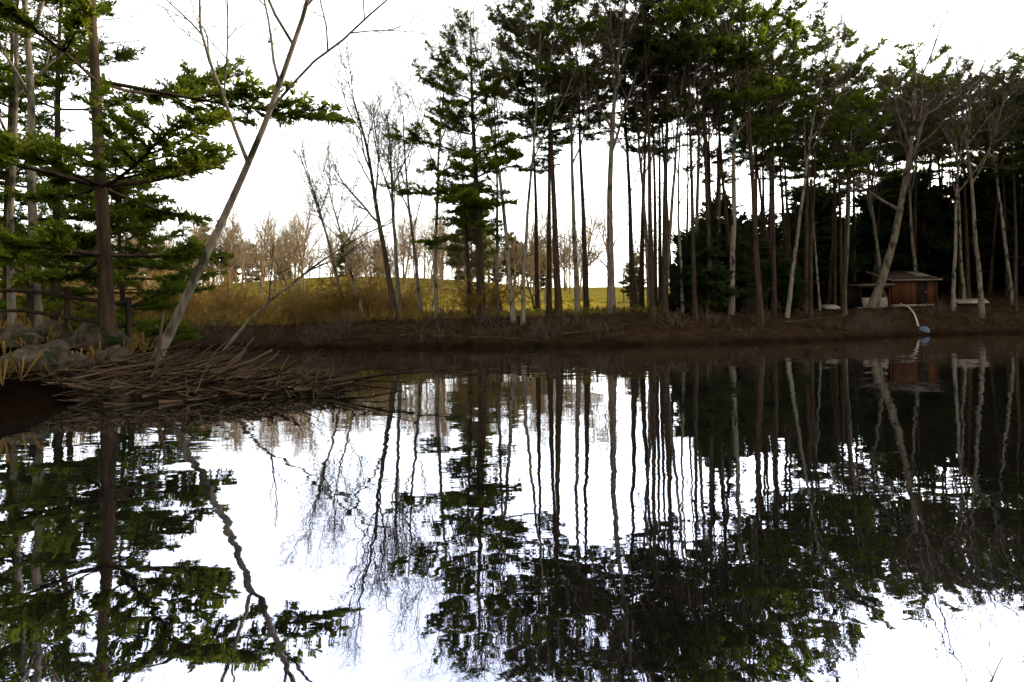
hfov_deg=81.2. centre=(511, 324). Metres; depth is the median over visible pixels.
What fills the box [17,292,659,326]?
meadow grass
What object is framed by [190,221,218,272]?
tree
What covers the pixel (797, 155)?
pine
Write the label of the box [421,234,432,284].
tree
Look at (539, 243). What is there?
tree
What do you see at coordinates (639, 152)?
bare tree
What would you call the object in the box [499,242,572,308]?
orchard tree
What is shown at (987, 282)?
pine
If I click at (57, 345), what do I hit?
rock
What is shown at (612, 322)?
bank brush
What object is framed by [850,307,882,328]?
bank brush
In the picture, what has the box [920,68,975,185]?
pine
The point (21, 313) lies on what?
brush
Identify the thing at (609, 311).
bank brush
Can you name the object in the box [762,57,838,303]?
pine
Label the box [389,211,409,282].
tree
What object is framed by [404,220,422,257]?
tree
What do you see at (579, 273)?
tree
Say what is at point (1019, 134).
pine
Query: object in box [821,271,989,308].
shed
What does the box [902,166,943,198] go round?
young pine
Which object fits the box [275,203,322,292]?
tree
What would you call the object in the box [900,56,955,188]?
pine
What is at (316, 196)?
bare tree
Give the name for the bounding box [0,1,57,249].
pine
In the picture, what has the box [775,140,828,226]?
pine
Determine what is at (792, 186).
pine
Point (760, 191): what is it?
pine
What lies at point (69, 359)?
rock
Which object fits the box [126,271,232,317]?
brush
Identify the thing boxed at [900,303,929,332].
drain pipe and float
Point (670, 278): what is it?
pine
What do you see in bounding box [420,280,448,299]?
orchard tree
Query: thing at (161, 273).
orchard tree
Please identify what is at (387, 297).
brush
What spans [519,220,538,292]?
tree
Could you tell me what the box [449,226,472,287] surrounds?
tree
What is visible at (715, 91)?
pine
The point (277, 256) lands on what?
tree
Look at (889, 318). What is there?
bank brush
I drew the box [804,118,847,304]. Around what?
pine
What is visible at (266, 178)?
sky
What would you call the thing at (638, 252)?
tree
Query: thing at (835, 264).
pine
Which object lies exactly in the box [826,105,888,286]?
pine
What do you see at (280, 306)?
brush
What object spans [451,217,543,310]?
orchard tree
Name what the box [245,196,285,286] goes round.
tree
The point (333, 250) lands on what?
tree
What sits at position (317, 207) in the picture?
bare tree
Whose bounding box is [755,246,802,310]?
young pine
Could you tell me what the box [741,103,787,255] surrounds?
pine
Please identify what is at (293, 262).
tree
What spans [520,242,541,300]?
tree
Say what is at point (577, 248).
tree
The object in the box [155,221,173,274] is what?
tree
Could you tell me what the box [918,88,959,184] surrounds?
pine
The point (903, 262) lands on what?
young pine
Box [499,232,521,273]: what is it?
tree
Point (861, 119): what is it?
pine
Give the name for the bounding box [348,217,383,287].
tree
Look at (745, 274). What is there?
young pine
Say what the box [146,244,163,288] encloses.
tree
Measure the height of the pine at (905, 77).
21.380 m
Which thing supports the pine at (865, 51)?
on the ground at (19, 399)
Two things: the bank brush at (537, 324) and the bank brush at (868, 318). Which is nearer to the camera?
the bank brush at (537, 324)
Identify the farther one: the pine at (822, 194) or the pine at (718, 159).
the pine at (822, 194)
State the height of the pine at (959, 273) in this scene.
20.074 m
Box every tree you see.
[0,0,43,327]
[0,0,174,327]
[61,260,79,286]
[67,220,94,265]
[114,232,140,257]
[114,240,174,296]
[123,0,440,360]
[133,223,167,285]
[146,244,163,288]
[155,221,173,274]
[162,225,181,273]
[164,261,219,311]
[167,269,230,294]
[175,222,205,276]
[180,201,213,290]
[190,212,221,276]
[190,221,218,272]
[199,277,244,299]
[201,222,225,283]
[202,198,253,289]
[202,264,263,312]
[208,242,222,283]
[212,205,243,258]
[214,215,248,282]
[215,234,241,280]
[216,235,225,280]
[217,221,238,261]
[220,279,244,299]
[221,231,242,281]
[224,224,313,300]
[224,230,256,295]
[226,230,247,282]
[239,234,257,288]
[239,239,260,282]
[242,207,285,298]
[243,213,283,304]
[244,244,260,281]
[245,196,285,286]
[262,119,347,309]
[263,224,295,299]
[264,211,289,294]
[275,194,315,290]
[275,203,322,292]
[275,226,293,278]
[277,227,294,285]
[277,258,292,278]
[278,216,304,280]
[281,186,330,300]
[282,120,369,319]
[284,238,299,284]
[287,216,312,278]
[304,244,316,277]
[310,19,408,318]
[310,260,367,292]
[312,235,325,276]
[320,221,338,256]
[324,227,339,280]
[331,210,351,274]
[334,230,357,276]
[342,228,362,287]
[343,227,366,282]
[345,215,359,276]
[347,228,365,284]
[348,69,438,316]
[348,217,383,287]
[349,239,376,284]
[357,266,385,286]
[362,229,378,284]
[366,220,399,287]
[371,40,446,318]
[371,240,380,277]
[373,244,397,278]
[375,236,383,280]
[378,0,495,318]
[386,197,427,288]
[386,231,411,291]
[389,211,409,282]
[393,212,415,275]
[403,264,456,306]
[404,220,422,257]
[404,254,411,277]
[406,221,424,277]
[409,245,420,280]
[412,0,526,323]
[412,201,450,293]
[416,211,430,277]
[420,0,537,315]
[420,215,438,281]
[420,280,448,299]
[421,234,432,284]
[423,270,446,298]
[426,220,454,284]
[426,249,444,297]
[430,207,453,275]
[431,214,451,292]
[439,203,495,281]
[440,260,499,303]
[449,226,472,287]
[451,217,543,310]
[469,0,611,324]
[488,208,514,269]
[489,0,647,315]
[490,253,505,280]
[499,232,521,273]
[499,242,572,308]
[501,227,527,289]
[513,235,524,286]
[516,241,527,282]
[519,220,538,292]
[519,222,542,289]
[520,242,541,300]
[527,209,563,301]
[527,235,544,285]
[528,0,680,313]
[529,198,561,303]
[539,252,553,287]
[558,223,571,289]
[558,225,579,293]
[559,227,568,290]
[560,190,606,300]
[563,236,571,289]
[568,213,596,293]
[569,225,581,264]
[577,249,587,287]
[580,232,594,287]
[586,0,691,311]
[586,187,637,303]
[602,249,616,275]
[614,242,628,301]
[617,252,645,299]
[623,226,644,274]
[628,214,662,270]
[783,0,1023,308]
[816,35,909,306]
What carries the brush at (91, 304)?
on the ground at (19, 399)
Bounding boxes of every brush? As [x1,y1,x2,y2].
[0,262,115,316]
[0,283,79,319]
[1,267,143,312]
[25,269,148,311]
[44,269,129,332]
[61,270,157,307]
[115,268,175,316]
[115,288,146,316]
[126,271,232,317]
[129,282,212,320]
[185,277,256,318]
[189,309,225,328]
[193,315,235,334]
[221,321,257,345]
[222,293,281,322]
[229,287,296,316]
[260,292,291,311]
[261,277,334,324]
[263,285,325,321]
[276,278,321,315]
[292,317,330,334]
[292,321,332,345]
[299,318,352,342]
[301,283,358,321]
[304,257,402,321]
[308,281,360,313]
[323,305,370,326]
[327,279,389,314]
[329,313,361,336]
[366,268,433,310]
[371,282,427,312]
[379,290,423,312]
[388,312,411,323]
[408,318,458,342]
[415,303,458,324]
[435,272,527,318]
[440,315,471,326]
[468,298,503,326]
[470,325,492,334]
[484,316,514,336]
[517,317,569,340]
[524,329,547,341]
[532,313,567,336]
[538,325,563,339]
[539,308,584,327]
[573,315,610,332]
[587,318,623,338]
[599,304,617,317]
[656,306,695,326]
[687,300,719,316]
[698,308,729,324]
[731,324,771,338]
[740,287,779,315]
[748,304,776,325]
[784,297,823,317]
[839,319,872,332]
[845,312,893,332]
[848,308,870,320]
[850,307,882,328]
[861,317,891,331]
[868,314,895,328]
[873,326,895,334]
[878,307,899,319]
[919,294,950,316]
[959,308,988,323]
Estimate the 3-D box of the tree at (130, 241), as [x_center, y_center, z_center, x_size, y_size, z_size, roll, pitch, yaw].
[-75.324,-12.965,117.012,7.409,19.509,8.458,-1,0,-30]
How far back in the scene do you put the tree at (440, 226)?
169.43 m
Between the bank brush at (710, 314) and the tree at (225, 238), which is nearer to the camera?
the bank brush at (710, 314)
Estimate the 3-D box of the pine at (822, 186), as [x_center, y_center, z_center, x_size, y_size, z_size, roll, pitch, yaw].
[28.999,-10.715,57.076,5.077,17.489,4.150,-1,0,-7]
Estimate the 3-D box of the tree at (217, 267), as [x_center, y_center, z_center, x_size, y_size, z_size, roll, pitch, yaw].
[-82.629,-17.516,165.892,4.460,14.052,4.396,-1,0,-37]
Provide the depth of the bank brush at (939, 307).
39.31 m
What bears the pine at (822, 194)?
on the ground at (19, 399)
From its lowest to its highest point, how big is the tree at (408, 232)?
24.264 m
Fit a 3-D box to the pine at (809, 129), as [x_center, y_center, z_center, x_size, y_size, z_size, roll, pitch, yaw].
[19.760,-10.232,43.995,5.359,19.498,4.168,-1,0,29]
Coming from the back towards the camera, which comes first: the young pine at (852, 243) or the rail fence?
the young pine at (852, 243)
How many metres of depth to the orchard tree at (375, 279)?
116.16 m
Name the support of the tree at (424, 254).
on the ground at (19, 399)
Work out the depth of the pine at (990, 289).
48.76 m
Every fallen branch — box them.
[400,320,457,336]
[470,314,558,346]
[562,322,608,334]
[784,293,849,326]
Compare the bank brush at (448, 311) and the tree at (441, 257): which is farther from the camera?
the tree at (441, 257)
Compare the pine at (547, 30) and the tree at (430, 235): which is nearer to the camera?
the pine at (547, 30)
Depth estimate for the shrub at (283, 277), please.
49.07 m
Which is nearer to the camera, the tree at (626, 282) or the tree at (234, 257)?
the tree at (626, 282)
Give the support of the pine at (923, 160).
on the ground at (19, 399)
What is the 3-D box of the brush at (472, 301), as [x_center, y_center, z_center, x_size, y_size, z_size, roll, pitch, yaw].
[-1.766,-1.456,30.581,4.488,2.507,3.530,-1,0,-37]
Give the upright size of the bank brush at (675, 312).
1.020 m
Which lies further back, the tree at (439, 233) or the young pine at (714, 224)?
the tree at (439, 233)
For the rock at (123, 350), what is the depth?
11.45 m
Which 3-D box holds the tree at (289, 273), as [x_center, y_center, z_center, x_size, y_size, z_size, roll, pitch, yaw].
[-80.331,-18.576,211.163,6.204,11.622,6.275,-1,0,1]
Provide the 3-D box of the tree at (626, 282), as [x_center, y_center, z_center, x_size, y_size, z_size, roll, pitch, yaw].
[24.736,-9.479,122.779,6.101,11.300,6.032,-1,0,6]
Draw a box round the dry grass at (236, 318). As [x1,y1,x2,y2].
[0,305,492,326]
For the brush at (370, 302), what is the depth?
34.17 m
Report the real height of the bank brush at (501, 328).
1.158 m
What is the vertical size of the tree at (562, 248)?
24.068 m
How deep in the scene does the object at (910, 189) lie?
48.38 m
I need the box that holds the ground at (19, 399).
[0,277,1023,422]
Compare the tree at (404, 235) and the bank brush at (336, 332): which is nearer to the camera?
the bank brush at (336, 332)
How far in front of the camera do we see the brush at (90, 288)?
36.35 m
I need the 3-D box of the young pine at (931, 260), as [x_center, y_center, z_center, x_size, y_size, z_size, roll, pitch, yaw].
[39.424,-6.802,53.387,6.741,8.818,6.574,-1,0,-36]
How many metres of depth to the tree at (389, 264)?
125.88 m
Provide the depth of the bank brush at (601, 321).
27.11 m
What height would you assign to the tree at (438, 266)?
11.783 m
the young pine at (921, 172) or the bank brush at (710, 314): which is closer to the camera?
the bank brush at (710, 314)
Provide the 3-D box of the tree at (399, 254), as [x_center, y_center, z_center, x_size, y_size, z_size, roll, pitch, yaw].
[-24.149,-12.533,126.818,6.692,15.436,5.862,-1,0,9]
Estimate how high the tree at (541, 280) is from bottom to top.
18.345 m
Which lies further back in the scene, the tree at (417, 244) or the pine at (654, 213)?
the tree at (417, 244)
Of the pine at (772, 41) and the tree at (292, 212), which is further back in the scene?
the tree at (292, 212)
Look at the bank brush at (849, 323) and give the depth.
31.56 m
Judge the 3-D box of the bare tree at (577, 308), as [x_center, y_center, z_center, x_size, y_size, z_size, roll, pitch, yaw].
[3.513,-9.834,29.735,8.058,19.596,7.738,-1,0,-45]
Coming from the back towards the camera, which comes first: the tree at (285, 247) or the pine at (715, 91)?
the tree at (285, 247)
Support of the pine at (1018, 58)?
on the ground at (19, 399)
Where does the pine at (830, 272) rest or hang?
on the ground at (19, 399)
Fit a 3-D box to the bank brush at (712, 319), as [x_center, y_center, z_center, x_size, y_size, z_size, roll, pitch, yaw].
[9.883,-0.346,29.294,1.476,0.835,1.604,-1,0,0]
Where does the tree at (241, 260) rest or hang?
on the ground at (19, 399)
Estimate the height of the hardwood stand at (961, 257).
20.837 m
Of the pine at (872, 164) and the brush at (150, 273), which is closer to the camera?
the brush at (150, 273)
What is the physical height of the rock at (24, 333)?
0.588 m
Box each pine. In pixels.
[0,0,131,327]
[0,0,176,332]
[0,0,356,349]
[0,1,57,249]
[1,106,228,350]
[376,8,521,320]
[433,120,489,313]
[484,0,620,316]
[490,34,575,314]
[491,0,604,314]
[504,0,637,312]
[562,0,673,311]
[593,0,684,323]
[605,0,707,310]
[606,10,694,311]
[609,0,721,314]
[617,1,697,311]
[619,32,687,307]
[631,0,730,320]
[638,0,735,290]
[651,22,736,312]
[655,0,738,314]
[663,63,723,246]
[668,265,690,310]
[669,2,750,218]
[669,228,745,312]
[671,190,752,311]
[671,213,745,310]
[672,0,757,311]
[675,63,751,227]
[681,87,752,196]
[686,0,768,310]
[701,230,763,310]
[703,0,804,326]
[711,10,797,310]
[713,223,771,310]
[715,55,787,238]
[722,68,769,242]
[723,98,794,310]
[724,2,786,310]
[727,0,811,315]
[737,32,811,310]
[739,66,814,266]
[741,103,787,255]
[744,58,800,268]
[745,232,787,310]
[748,210,798,267]
[752,46,816,249]
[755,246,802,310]
[758,102,798,250]
[758,150,801,241]
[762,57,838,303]
[764,257,808,311]
[768,0,865,311]
[775,133,824,267]
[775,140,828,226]
[775,188,870,301]
[777,19,868,320]
[777,81,845,275]
[778,185,857,236]
[780,144,826,202]
[790,213,859,306]
[793,60,874,309]
[797,136,827,187]
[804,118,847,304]
[806,14,890,305]
[809,113,869,304]
[817,60,896,316]
[817,80,879,304]
[820,110,886,268]
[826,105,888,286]
[827,133,865,206]
[840,85,881,183]
[843,177,936,283]
[846,134,879,253]
[850,179,907,251]
[855,86,908,180]
[855,120,909,271]
[856,266,871,283]
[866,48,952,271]
[869,64,923,190]
[870,91,920,268]
[871,65,910,166]
[875,36,952,270]
[877,75,930,176]
[885,138,920,176]
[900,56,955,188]
[900,71,962,265]
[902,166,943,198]
[909,92,959,194]
[917,144,951,186]
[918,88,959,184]
[918,148,944,177]
[919,58,978,295]
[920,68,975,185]
[923,200,990,289]
[925,169,1017,287]
[926,75,986,293]
[927,72,1004,298]
[931,114,992,185]
[951,77,1008,176]
[958,95,995,157]
[961,168,1023,239]
[963,78,1017,289]
[969,84,1023,310]
[971,183,1023,263]
[974,69,1023,294]
[974,97,1023,295]
[981,58,1022,152]
[982,65,1023,140]
[987,47,1023,183]
[988,109,1023,289]
[1002,84,1023,125]
[1002,153,1023,190]
[1003,76,1023,151]
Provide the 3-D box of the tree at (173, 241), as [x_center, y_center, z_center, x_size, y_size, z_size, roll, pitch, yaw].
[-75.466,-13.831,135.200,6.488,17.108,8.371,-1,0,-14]
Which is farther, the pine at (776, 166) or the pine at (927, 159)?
the pine at (927, 159)
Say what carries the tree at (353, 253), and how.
on the ground at (19, 399)
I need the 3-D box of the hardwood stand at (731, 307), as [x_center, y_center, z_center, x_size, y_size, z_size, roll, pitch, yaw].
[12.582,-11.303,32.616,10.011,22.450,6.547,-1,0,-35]
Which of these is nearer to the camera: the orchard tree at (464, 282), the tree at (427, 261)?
the orchard tree at (464, 282)
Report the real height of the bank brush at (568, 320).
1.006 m
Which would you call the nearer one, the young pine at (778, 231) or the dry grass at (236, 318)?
the dry grass at (236, 318)
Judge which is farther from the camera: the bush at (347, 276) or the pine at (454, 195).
the bush at (347, 276)
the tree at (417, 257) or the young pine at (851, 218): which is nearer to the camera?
the young pine at (851, 218)
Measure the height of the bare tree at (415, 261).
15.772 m
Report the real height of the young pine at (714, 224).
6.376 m
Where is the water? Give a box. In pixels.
[0,333,1023,681]
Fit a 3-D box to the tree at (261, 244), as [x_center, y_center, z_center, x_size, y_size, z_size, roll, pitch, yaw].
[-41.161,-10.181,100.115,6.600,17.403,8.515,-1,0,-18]
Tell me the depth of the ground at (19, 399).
29.07 m
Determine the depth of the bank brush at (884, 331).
32.35 m
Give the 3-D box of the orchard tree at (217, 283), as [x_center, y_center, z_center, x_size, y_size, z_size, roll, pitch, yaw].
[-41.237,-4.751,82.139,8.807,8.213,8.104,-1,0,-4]
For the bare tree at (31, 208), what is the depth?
14.97 m
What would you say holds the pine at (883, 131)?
on the ground at (19, 399)
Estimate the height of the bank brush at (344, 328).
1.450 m
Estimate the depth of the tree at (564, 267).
178.52 m
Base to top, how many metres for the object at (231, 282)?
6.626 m
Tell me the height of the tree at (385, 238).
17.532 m
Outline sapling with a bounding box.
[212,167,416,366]
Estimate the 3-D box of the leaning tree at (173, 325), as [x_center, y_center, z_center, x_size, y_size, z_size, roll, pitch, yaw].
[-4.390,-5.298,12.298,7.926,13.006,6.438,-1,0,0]
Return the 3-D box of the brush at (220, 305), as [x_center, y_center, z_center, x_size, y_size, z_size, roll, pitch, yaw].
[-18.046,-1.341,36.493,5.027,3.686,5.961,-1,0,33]
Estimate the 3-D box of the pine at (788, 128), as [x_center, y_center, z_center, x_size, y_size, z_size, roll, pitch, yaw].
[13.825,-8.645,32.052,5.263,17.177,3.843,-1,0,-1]
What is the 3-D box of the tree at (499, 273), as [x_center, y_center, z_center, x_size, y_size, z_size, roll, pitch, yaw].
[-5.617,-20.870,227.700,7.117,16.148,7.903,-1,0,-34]
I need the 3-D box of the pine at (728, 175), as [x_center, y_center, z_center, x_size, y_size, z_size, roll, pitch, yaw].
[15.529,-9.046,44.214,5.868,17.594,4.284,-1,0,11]
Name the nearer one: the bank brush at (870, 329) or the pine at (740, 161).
the bank brush at (870, 329)
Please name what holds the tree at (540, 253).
on the ground at (19, 399)
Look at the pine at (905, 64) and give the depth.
49.60 m
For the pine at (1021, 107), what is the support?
on the ground at (19, 399)
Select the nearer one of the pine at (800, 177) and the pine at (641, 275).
the pine at (641, 275)
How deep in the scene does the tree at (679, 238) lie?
31.28 m
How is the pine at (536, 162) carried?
on the ground at (19, 399)
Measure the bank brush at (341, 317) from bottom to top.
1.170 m
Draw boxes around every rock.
[0,324,44,349]
[0,345,61,372]
[31,319,74,339]
[37,339,71,356]
[56,352,95,372]
[64,322,129,350]
[97,344,132,360]
[103,379,137,402]
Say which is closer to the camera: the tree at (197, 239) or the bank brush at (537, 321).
the bank brush at (537, 321)
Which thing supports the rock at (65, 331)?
on the ground at (19, 399)
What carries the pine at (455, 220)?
on the ground at (19, 399)
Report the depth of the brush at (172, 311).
36.97 m
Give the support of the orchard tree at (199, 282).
on the ground at (19, 399)
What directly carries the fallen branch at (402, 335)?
on the ground at (19, 399)
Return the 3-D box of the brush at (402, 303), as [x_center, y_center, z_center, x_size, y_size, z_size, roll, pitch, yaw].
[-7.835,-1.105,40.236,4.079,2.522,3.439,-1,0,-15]
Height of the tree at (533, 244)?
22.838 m
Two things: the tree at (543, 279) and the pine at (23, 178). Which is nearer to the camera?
the pine at (23, 178)
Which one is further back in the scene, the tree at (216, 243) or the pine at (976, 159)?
the tree at (216, 243)
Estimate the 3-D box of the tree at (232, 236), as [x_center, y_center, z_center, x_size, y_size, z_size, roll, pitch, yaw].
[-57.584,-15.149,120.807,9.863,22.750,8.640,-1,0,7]
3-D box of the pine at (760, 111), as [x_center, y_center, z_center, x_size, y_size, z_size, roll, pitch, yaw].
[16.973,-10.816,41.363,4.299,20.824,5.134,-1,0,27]
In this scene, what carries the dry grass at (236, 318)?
on the ground at (19, 399)
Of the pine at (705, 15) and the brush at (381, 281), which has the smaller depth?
the pine at (705, 15)
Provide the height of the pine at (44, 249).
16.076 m
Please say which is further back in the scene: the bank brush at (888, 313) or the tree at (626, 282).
the tree at (626, 282)
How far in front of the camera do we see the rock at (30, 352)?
9.04 m
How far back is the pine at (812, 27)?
35.69 m
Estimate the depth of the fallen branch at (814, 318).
30.70 m
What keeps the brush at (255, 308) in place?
on the ground at (19, 399)
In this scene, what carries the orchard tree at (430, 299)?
on the ground at (19, 399)
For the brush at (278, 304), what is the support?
on the ground at (19, 399)
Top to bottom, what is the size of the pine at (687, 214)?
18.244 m
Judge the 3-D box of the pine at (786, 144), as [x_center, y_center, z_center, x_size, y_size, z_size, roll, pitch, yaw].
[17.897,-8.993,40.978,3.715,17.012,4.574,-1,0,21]
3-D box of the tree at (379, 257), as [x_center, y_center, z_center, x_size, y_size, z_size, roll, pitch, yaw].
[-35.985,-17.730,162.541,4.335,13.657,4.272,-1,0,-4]
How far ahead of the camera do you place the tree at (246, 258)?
148.50 m
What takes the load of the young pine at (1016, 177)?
on the ground at (19, 399)
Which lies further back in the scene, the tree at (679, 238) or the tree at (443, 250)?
the tree at (443, 250)
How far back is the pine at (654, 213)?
32.58 m
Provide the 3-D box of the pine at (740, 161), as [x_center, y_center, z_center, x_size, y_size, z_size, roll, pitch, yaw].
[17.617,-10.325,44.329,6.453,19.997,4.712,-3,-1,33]
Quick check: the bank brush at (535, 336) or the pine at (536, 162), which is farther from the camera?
the pine at (536, 162)
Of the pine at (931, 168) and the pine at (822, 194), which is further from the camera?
the pine at (931, 168)
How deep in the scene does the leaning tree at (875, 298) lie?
40.38 m
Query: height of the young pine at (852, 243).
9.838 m
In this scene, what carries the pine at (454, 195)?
on the ground at (19, 399)
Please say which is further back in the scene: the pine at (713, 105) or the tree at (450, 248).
the tree at (450, 248)
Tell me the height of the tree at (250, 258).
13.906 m
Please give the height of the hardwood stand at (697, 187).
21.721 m
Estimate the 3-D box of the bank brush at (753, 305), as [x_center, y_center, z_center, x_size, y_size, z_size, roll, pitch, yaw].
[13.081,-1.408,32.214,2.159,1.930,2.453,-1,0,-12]
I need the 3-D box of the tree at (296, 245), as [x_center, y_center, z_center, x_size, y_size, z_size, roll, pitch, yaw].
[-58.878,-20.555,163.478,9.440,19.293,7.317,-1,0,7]
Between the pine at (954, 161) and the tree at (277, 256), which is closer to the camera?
the pine at (954, 161)
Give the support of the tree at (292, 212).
on the ground at (19, 399)
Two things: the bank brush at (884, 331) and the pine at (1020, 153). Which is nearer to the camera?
the bank brush at (884, 331)
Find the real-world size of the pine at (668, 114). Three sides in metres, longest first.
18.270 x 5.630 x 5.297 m
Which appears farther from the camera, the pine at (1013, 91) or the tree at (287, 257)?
the tree at (287, 257)
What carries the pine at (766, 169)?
on the ground at (19, 399)
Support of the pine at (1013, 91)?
on the ground at (19, 399)
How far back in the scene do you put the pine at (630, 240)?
32.86 m
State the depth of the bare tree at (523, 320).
28.18 m
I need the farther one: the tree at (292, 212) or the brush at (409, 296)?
the tree at (292, 212)
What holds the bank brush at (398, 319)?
on the ground at (19, 399)
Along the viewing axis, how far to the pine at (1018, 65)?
57.53 m
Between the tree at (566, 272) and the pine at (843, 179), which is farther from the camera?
the tree at (566, 272)
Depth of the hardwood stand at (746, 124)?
34.04 m
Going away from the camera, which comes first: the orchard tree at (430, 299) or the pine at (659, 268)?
the pine at (659, 268)
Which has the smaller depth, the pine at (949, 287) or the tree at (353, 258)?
the pine at (949, 287)
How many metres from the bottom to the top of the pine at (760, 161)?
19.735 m
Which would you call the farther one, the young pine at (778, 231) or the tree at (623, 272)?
the tree at (623, 272)
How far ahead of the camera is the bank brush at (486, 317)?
28.38 m
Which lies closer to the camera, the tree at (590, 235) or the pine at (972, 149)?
the pine at (972, 149)
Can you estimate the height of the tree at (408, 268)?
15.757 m
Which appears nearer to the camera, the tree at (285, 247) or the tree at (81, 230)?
the tree at (81, 230)
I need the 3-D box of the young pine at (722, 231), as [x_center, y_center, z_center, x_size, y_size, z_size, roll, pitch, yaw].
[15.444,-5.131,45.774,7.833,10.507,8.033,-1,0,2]
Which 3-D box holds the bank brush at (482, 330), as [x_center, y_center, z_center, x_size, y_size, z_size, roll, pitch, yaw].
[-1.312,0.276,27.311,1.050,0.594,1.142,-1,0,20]
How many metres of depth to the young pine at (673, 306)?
34.90 m
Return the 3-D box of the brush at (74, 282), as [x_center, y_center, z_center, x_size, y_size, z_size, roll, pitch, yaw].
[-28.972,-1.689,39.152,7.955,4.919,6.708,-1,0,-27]
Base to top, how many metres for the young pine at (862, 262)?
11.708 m
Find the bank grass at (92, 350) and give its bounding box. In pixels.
[0,315,156,385]
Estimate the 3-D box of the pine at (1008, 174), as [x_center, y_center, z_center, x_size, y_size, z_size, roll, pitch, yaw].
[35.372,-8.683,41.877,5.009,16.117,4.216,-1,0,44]
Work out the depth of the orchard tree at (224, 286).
69.89 m
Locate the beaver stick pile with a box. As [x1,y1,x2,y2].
[1,313,447,406]
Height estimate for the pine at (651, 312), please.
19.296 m
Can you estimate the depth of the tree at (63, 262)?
96.60 m
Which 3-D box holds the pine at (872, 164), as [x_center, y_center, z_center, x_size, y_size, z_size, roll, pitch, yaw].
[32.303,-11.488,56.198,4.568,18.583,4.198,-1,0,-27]
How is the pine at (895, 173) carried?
on the ground at (19, 399)
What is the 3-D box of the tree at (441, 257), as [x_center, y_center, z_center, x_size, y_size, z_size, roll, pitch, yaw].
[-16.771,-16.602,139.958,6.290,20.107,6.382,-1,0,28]
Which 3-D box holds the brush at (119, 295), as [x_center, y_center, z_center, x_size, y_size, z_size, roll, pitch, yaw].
[-27.044,-1.551,39.044,6.007,4.405,7.124,-1,0,23]
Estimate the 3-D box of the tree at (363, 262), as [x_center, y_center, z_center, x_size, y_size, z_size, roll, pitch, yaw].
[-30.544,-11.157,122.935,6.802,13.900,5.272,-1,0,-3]
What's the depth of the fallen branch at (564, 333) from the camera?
26.64 m
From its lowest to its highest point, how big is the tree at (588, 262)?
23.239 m
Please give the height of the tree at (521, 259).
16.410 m
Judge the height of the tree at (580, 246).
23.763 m
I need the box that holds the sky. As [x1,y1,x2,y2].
[0,0,1023,287]
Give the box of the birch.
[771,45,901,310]
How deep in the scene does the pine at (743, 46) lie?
32.05 m
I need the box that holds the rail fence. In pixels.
[0,284,131,350]
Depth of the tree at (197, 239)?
107.42 m
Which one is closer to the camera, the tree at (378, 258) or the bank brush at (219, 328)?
the bank brush at (219, 328)
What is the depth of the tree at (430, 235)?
165.72 m
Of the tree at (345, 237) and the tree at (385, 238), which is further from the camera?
the tree at (345, 237)
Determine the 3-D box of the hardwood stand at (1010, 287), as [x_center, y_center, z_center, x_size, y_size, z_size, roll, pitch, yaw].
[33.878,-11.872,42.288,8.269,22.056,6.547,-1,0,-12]
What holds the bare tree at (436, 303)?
on the ground at (19, 399)
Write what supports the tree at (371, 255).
on the ground at (19, 399)
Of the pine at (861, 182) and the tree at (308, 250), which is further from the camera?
the tree at (308, 250)
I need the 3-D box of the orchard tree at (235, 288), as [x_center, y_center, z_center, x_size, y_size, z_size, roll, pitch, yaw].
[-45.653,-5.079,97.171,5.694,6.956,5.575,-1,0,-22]
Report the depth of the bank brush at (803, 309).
33.81 m
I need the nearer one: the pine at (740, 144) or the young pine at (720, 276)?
the young pine at (720, 276)
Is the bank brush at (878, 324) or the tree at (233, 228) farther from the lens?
the tree at (233, 228)
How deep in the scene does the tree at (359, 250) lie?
145.88 m
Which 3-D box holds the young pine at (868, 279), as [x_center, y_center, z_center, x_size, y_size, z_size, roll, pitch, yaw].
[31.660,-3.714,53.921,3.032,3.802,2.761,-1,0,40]
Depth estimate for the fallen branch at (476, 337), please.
26.08 m
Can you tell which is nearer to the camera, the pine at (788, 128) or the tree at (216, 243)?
the pine at (788, 128)
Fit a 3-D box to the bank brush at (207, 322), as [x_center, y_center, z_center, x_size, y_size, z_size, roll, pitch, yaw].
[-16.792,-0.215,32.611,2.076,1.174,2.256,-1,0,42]
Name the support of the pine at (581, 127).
on the ground at (19, 399)
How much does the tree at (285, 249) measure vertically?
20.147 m
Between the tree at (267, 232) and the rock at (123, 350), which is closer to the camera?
the rock at (123, 350)
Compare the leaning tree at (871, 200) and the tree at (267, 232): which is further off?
the tree at (267, 232)
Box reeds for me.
[987,652,1023,681]
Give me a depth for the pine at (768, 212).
50.85 m
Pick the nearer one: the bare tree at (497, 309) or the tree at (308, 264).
the bare tree at (497, 309)
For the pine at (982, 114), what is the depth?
52.30 m
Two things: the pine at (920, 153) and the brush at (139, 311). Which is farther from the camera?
the pine at (920, 153)
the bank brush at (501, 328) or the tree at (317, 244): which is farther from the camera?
the tree at (317, 244)
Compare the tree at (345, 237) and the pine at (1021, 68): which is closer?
the pine at (1021, 68)
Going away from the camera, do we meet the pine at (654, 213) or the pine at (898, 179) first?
the pine at (654, 213)

